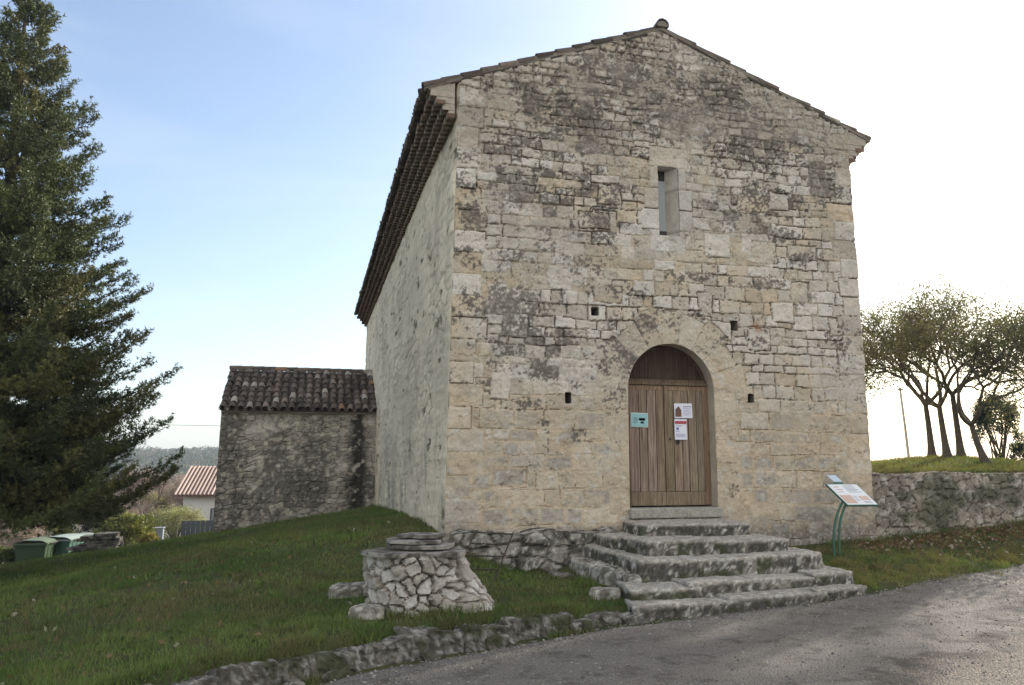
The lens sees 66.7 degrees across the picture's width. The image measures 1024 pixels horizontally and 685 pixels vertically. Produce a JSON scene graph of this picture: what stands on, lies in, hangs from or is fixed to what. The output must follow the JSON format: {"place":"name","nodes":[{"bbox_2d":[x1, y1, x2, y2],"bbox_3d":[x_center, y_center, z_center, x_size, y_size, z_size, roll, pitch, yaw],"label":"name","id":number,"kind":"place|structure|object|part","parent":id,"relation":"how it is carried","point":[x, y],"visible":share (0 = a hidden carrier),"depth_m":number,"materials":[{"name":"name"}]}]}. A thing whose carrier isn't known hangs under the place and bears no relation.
{"place":"outdoors","nodes":[
{"label":"outdoors","id":0,"kind":"place"},
{"bbox_2d":[3,458,213,562],"bbox_3d":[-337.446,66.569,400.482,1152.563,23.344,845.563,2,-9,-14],"label":"hill","id":1,"kind":"structure","parent":0,"point":[123,541],"depth_m":179.19,"materials":[{"name":"green plant"}]},
{"bbox_2d":[99,445,218,509],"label":"woodland","id":2,"kind":"object","parent":1,"relation":"on","point":[195,456],"visible":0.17,"depth_m":388.94,"materials":[{"name":"green plant"}]},
{"bbox_2d":[0,455,1023,684],"bbox_3d":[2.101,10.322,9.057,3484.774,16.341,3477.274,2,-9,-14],"label":"ground","id":3,"kind":"structure","parent":0,"point":[333,643],"depth_m":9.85,"materials":[{"name":"green plant"}]},
{"bbox_2d":[0,545,14,562],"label":"leafy bush","id":4,"kind":"object","parent":3,"relation":"on","point":[7,554],"visible":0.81,"depth_m":27.53,"materials":[{"name":"green plant"}]},
{"bbox_2d":[0,520,45,545],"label":"bare tree","id":5,"kind":"object","parent":3,"relation":"on","point":[2,531],"visible":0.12,"depth_m":36.93,"materials":[{"name":"brown plant"}]},
{"bbox_2d":[0,524,50,548],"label":"bare tree","id":6,"kind":"object","parent":3,"relation":"on","point":[32,534],"visible":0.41,"depth_m":34.43,"materials":[{"name":"brown plant"}]},
{"bbox_2d":[12,537,59,561],"bbox_3d":[-17.061,7.680,27.959,1.208,1.255,1.400,2,-9,-12],"label":"waste container","id":7,"kind":"object","parent":3,"relation":"on","point":[37,548],"visible":0.53,"depth_m":27.45,"materials":[{"name":"green plastic"}]},
{"bbox_2d":[36,522,76,536],"bbox_3d":[-23.686,10.258,39.640,2.802,3.710,2.779,2,-9,-14],"label":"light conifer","id":8,"kind":"object","parent":3,"relation":"on","point":[47,531],"visible":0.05,"depth_m":39.72,"materials":[{"name":"green plant"}]},
{"bbox_2d":[51,533,83,555],"bbox_3d":[-16.802,7.851,29.145,1.208,1.255,1.400,1,-9,-6],"label":"waste container","id":9,"kind":"object","parent":3,"relation":"on","point":[66,541],"visible":0.25,"depth_m":28.68,"materials":[{"name":"green plastic"}]},
{"bbox_2d":[0,0,184,541],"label":"fir tree","id":10,"kind":"object","parent":3,"relation":"on","point":[58,453],"visible":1,"depth_m":15.33,"materials":[{"name":"green plant"}]},
{"bbox_2d":[62,532,122,555],"bbox_3d":[-14.510,7.320,27.458,2.407,1.192,1.468,2,-9,-14],"label":"slab pile","id":11,"kind":"object","parent":3,"relation":"on","point":[101,540],"visible":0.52,"depth_m":27.20,"materials":[{"name":"stone"}]},
{"bbox_2d":[79,494,126,532],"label":"evergreen tree","id":12,"kind":"object","parent":3,"relation":"on","point":[86,527],"visible":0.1,"depth_m":40.41,"materials":[{"name":"green plant"}]},
{"bbox_2d":[91,510,158,545],"bbox_3d":[-16.559,8.257,33.376,2.468,2.078,2.319,-2,-9,13],"label":"round bush","id":13,"kind":"object","parent":3,"relation":"on","point":[129,528],"visible":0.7,"depth_m":33.11,"materials":[{"name":"green plant"}]},
{"bbox_2d":[114,494,165,542],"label":"bare tree","id":14,"kind":"object","parent":3,"relation":"on","point":[141,510],"visible":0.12,"depth_m":44.05,"materials":[{"name":"brown plant"}]},
{"bbox_2d":[115,462,178,544],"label":"bare tree","id":15,"kind":"object","parent":3,"relation":"on","point":[135,486],"visible":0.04,"depth_m":51.97,"materials":[{"name":"brown plant"}]},
{"bbox_2d":[137,531,160,543],"bbox_3d":[-14.680,8.085,31.575,0.808,0.847,0.814,-1,-9,8],"label":"yellow shrub","id":16,"kind":"object","parent":3,"relation":"on","point":[150,536],"visible":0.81,"depth_m":31.43,"materials":[{"name":"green plant"}]},
{"bbox_2d":[126,491,172,514],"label":"grey green tree","id":17,"kind":"object","parent":3,"relation":"on","point":[160,501],"visible":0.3,"depth_m":47.87,"materials":[{"name":"green plant"}]},
{"bbox_2d":[119,464,179,513],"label":"bare tree","id":18,"kind":"object","parent":3,"relation":"on","point":[159,488],"visible":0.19,"depth_m":47.04,"materials":[{"name":"brown plant"}]},
{"bbox_2d":[132,512,167,541],"bbox_3d":[-17.542,9.187,37.262,1.905,2.125,1.639,2,-9,-14],"label":"green shrub","id":19,"kind":"object","parent":3,"relation":"on","point":[158,523],"visible":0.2,"depth_m":37.31,"materials":[{"name":"green plant"}]},
{"bbox_2d":[153,527,164,539],"bbox_3d":[-16.445,9.166,36.143,0.520,1.150,0.380,2,-9,-14],"label":"meter cabinet","id":20,"kind":"object","parent":3,"relation":"on","point":[160,531],"visible":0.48,"depth_m":36.07,"materials":[{"name":"white plastic"}]},
{"bbox_3d":[-16.405,9.097,35.997,0.360,0.840,0.016,2,-9,-14],"label":"door","id":21,"kind":"part","parent":20,"relation":"part of","materials":[{"name":"grey plastic"}]},
{"bbox_2d":[148,475,183,507],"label":"bare tree","id":22,"kind":"object","parent":3,"relation":"on","point":[166,490],"visible":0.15,"depth_m":50.20,"materials":[{"name":"brown plant"}]},
{"bbox_2d":[159,470,185,503],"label":"bare tree","id":23,"kind":"object","parent":3,"relation":"on","point":[177,480],"visible":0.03,"depth_m":57.27,"materials":[{"name":"brown plant"}]},
{"bbox_2d":[148,505,205,538],"bbox_3d":[-17.154,9.455,39.870,3.085,2.330,2.628,2,-9,-14],"label":"olive shrub","id":24,"kind":"object","parent":3,"relation":"on","point":[171,516],"visible":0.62,"depth_m":39.64,"materials":[{"name":"green plant"}]},
{"bbox_2d":[174,466,216,533],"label":"house","id":25,"kind":"structure","parent":3,"relation":"on","point":[196,488],"depth_m":45.30,"materials":[{"name":"ceramic"}]},
{"bbox_2d":[210,508,213,519],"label":"window","id":26,"kind":"structure","parent":25,"relation":"in","point":[212,509],"depth_m":45.13,"materials":[{"name":"paint"}]},
{"bbox_2d":[181,520,212,536],"bbox_3d":[-14.814,9.372,38.228,2.700,1.250,0.080,2,-9,-14],"label":"board fence","id":27,"kind":"object","parent":3,"relation":"on","point":[203,526],"visible":0.27,"depth_m":38.08,"materials":[{"name":"grey wood"}]},
{"bbox_2d":[328,582,364,598],"bbox_3d":[-1.990,3.079,9.552,0.532,0.248,0.309,2,-9,-14],"label":"loose stone","id":28,"kind":"object","parent":3,"relation":"on","point":[338,589],"visible":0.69,"depth_m":9.43,"materials":[{"name":"stone"}]},
{"bbox_2d":[348,603,384,619],"bbox_3d":[-1.582,2.978,8.472,0.406,0.254,0.246,2,-9,-14],"label":"loose stone","id":29,"kind":"object","parent":3,"relation":"on","point":[370,611],"visible":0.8,"depth_m":8.39,"materials":[{"name":"stone"}]},
{"bbox_2d":[144,610,643,684],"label":"kerb wall","id":30,"kind":"structure","parent":3,"relation":"on","point":[410,644],"depth_m":7.80,"materials":[{"name":"stone"}]},
{"bbox_2d":[88,602,628,684],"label":"kerb grass","id":31,"kind":"structure","parent":30,"relation":"on","point":[281,655],"depth_m":7.73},
{"bbox_2d":[361,532,493,616],"bbox_3d":[-0.873,2.837,9.155,1.820,1.147,1.194,2,-9,-14],"label":"stone well","id":32,"kind":"object","parent":3,"relation":"on","point":[416,570],"visible":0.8,"depth_m":8.71,"materials":[{"name":"stone"}]},
{"bbox_2d":[465,530,513,582],"bbox_3d":[-0.447,3.168,11.442,0.628,0.708,1.803,-2,-9,11],"label":"iron ladder","id":33,"kind":"object","parent":3,"relation":"on","point":[511,534],"visible":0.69,"depth_m":11.71,"materials":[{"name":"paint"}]},
{"bbox_2d":[1,520,1023,684],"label":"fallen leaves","id":34,"kind":"object","parent":3,"relation":"on","point":[897,541],"visible":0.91,"depth_m":13.86,"materials":[{"name":"brown plant"}]},
{"bbox_2d":[212,18,876,571],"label":"stone chapel","id":35,"kind":"structure","parent":3,"relation":"on","point":[582,254],"depth_m":14.02,"materials":[{"name":"stone"}]},
{"bbox_2d":[631,413,647,426],"bbox_3d":[2.227,1.354,13.603,0.330,0.250,0.012,3,-10,-14],"label":"paper notice","id":36,"kind":"object","parent":35,"relation":"attached to","point":[639,419],"visible":1,"depth_m":13.60,"materials":[{"name":"teal paper"}]},
{"bbox_2d":[628,385,666,505],"bbox_3d":[2.314,1.785,13.607,0.760,2.090,0.072,2,-9,-14],"label":"door leaf","id":37,"kind":"structure","parent":35,"relation":"in","point":[647,444],"depth_m":13.59,"materials":[{"name":"brown wood"}]},
{"bbox_2d":[658,181,665,231],"bbox_3d":[2.769,-2.517,14.381,0.430,0.960,0.013,2,-9,-14],"label":"window pane","id":38,"kind":"structure","parent":35,"relation":"in","point":[661,185],"depth_m":14.37,"materials":[{"name":"grey glass"}]},
{"bbox_2d":[658,171,666,234],"bbox_3d":[2.752,-2.536,14.386,0.460,1.420,0.070,2,-9,-14],"label":"window frame","id":39,"kind":"structure","parent":35,"relation":"in","point":[660,174],"depth_m":14.48,"materials":[{"name":"paint"}]},
{"bbox_2d":[674,419,686,439],"bbox_3d":[2.987,1.538,13.772,0.240,0.360,0.012,2,-9,-14],"label":"paper notice","id":40,"kind":"object","parent":35,"relation":"attached to","point":[680,425],"visible":1,"depth_m":13.77,"materials":[{"name":"white paper"}]},
{"bbox_2d":[674,403,692,417],"bbox_3d":[3.045,1.214,13.838,0.350,0.260,0.012,1,-9,-14],"label":"paper notice","id":41,"kind":"object","parent":35,"relation":"attached to","point":[682,410],"visible":1,"depth_m":13.84,"materials":[{"name":"white paper"}]},
{"bbox_2d":[663,385,711,504],"bbox_3d":[3.105,1.816,13.802,0.862,2.090,0.083,2,-9,-14],"label":"door leaf","id":42,"kind":"structure","parent":35,"relation":"in","point":[687,462],"depth_m":13.77,"materials":[{"name":"brown wood"}]},
{"bbox_2d":[548,518,866,622],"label":"stone staircase","id":43,"kind":"structure","parent":3,"relation":"on","point":[665,569],"depth_m":10.92,"materials":[{"name":"stone"}]},
{"bbox_2d":[825,475,878,555],"bbox_3d":[5.736,2.987,13.287,0.872,1.420,0.475,1,-9,-8],"label":"information panel","id":44,"kind":"object","parent":3,"relation":"on","point":[851,495],"visible":0.95,"depth_m":13.22,"materials":[{"name":"paint"}]},
{"bbox_2d":[872,471,1023,538],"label":"terrace wall","id":45,"kind":"structure","parent":3,"relation":"on","point":[920,501],"depth_m":14.77,"materials":[{"name":"stone"}]},
{"bbox_2d":[0,0,1023,460],"label":"sky","id":46,"kind":"structure","parent":0,"point":[253,148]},
{"bbox_2d":[213,504,1023,621],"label":"tall grass","id":47,"kind":"structure","parent":0,"point":[588,580],"depth_m":12.09,"materials":[{"name":"green plant"}]},
{"bbox_2d":[317,562,1023,684],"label":"road","id":48,"kind":"structure","parent":0,"point":[762,640],"depth_m":7.96,"materials":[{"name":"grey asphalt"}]},
{"bbox_2d":[871,458,1020,472],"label":"terrace ground","id":49,"kind":"structure","parent":0,"point":[939,462],"depth_m":17.45,"materials":[{"name":"green plant"}]},
{"bbox_2d":[897,387,909,457],"bbox_3d":[12.166,2.708,24.121,0.270,2.654,0.080,2,-9,-14],"label":"utility pole","id":50,"kind":"object","parent":49,"relation":"on","point":[904,424],"visible":0.69,"depth_m":24.14,"materials":[{"name":"paint"}]},
{"bbox_2d":[860,277,1021,456],"bbox_3d":[10.345,0.648,19.630,3.343,4.634,4.731,9,-12,-44],"label":"olive tree","id":51,"kind":"object","parent":49,"relation":"on","point":[931,450],"visible":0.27,"depth_m":19.47,"materials":[{"name":"green plant"}]},
{"bbox_2d":[860,261,1023,457],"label":"olive tree","id":52,"kind":"object","parent":49,"relation":"on","point":[946,450],"visible":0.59,"depth_m":18.42,"materials":[{"name":"green plant"}]},
{"bbox_2d":[860,283,1023,456],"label":"olive tree","id":53,"kind":"object","parent":49,"relation":"on","point":[960,450],"visible":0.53,"depth_m":18.11,"materials":[{"name":"green plant"}]},
{"bbox_2d":[917,300,1023,463],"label":"olive tree","id":54,"kind":"object","parent":49,"relation":"on","point":[976,371],"visible":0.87,"depth_m":17.25,"materials":[{"name":"green plant"}]},
{"bbox_2d":[957,283,1023,432],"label":"olive tree","id":55,"kind":"object","parent":49,"relation":"on","point":[1006,347],"visible":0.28,"depth_m":18.85,"materials":[{"name":"green plant"}]},
{"bbox_2d":[969,391,1023,457],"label":"conifer bush","id":56,"kind":"object","parent":49,"relation":"on","point":[980,421],"visible":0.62,"depth_m":22.29,"materials":[{"name":"green plant"}]},
{"bbox_2d":[1006,441,1023,461],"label":"hedge bush","id":57,"kind":"object","parent":49,"relation":"on","point":[1020,449],"visible":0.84,"depth_m":22.33,"materials":[{"name":"green plant"}]}
]}

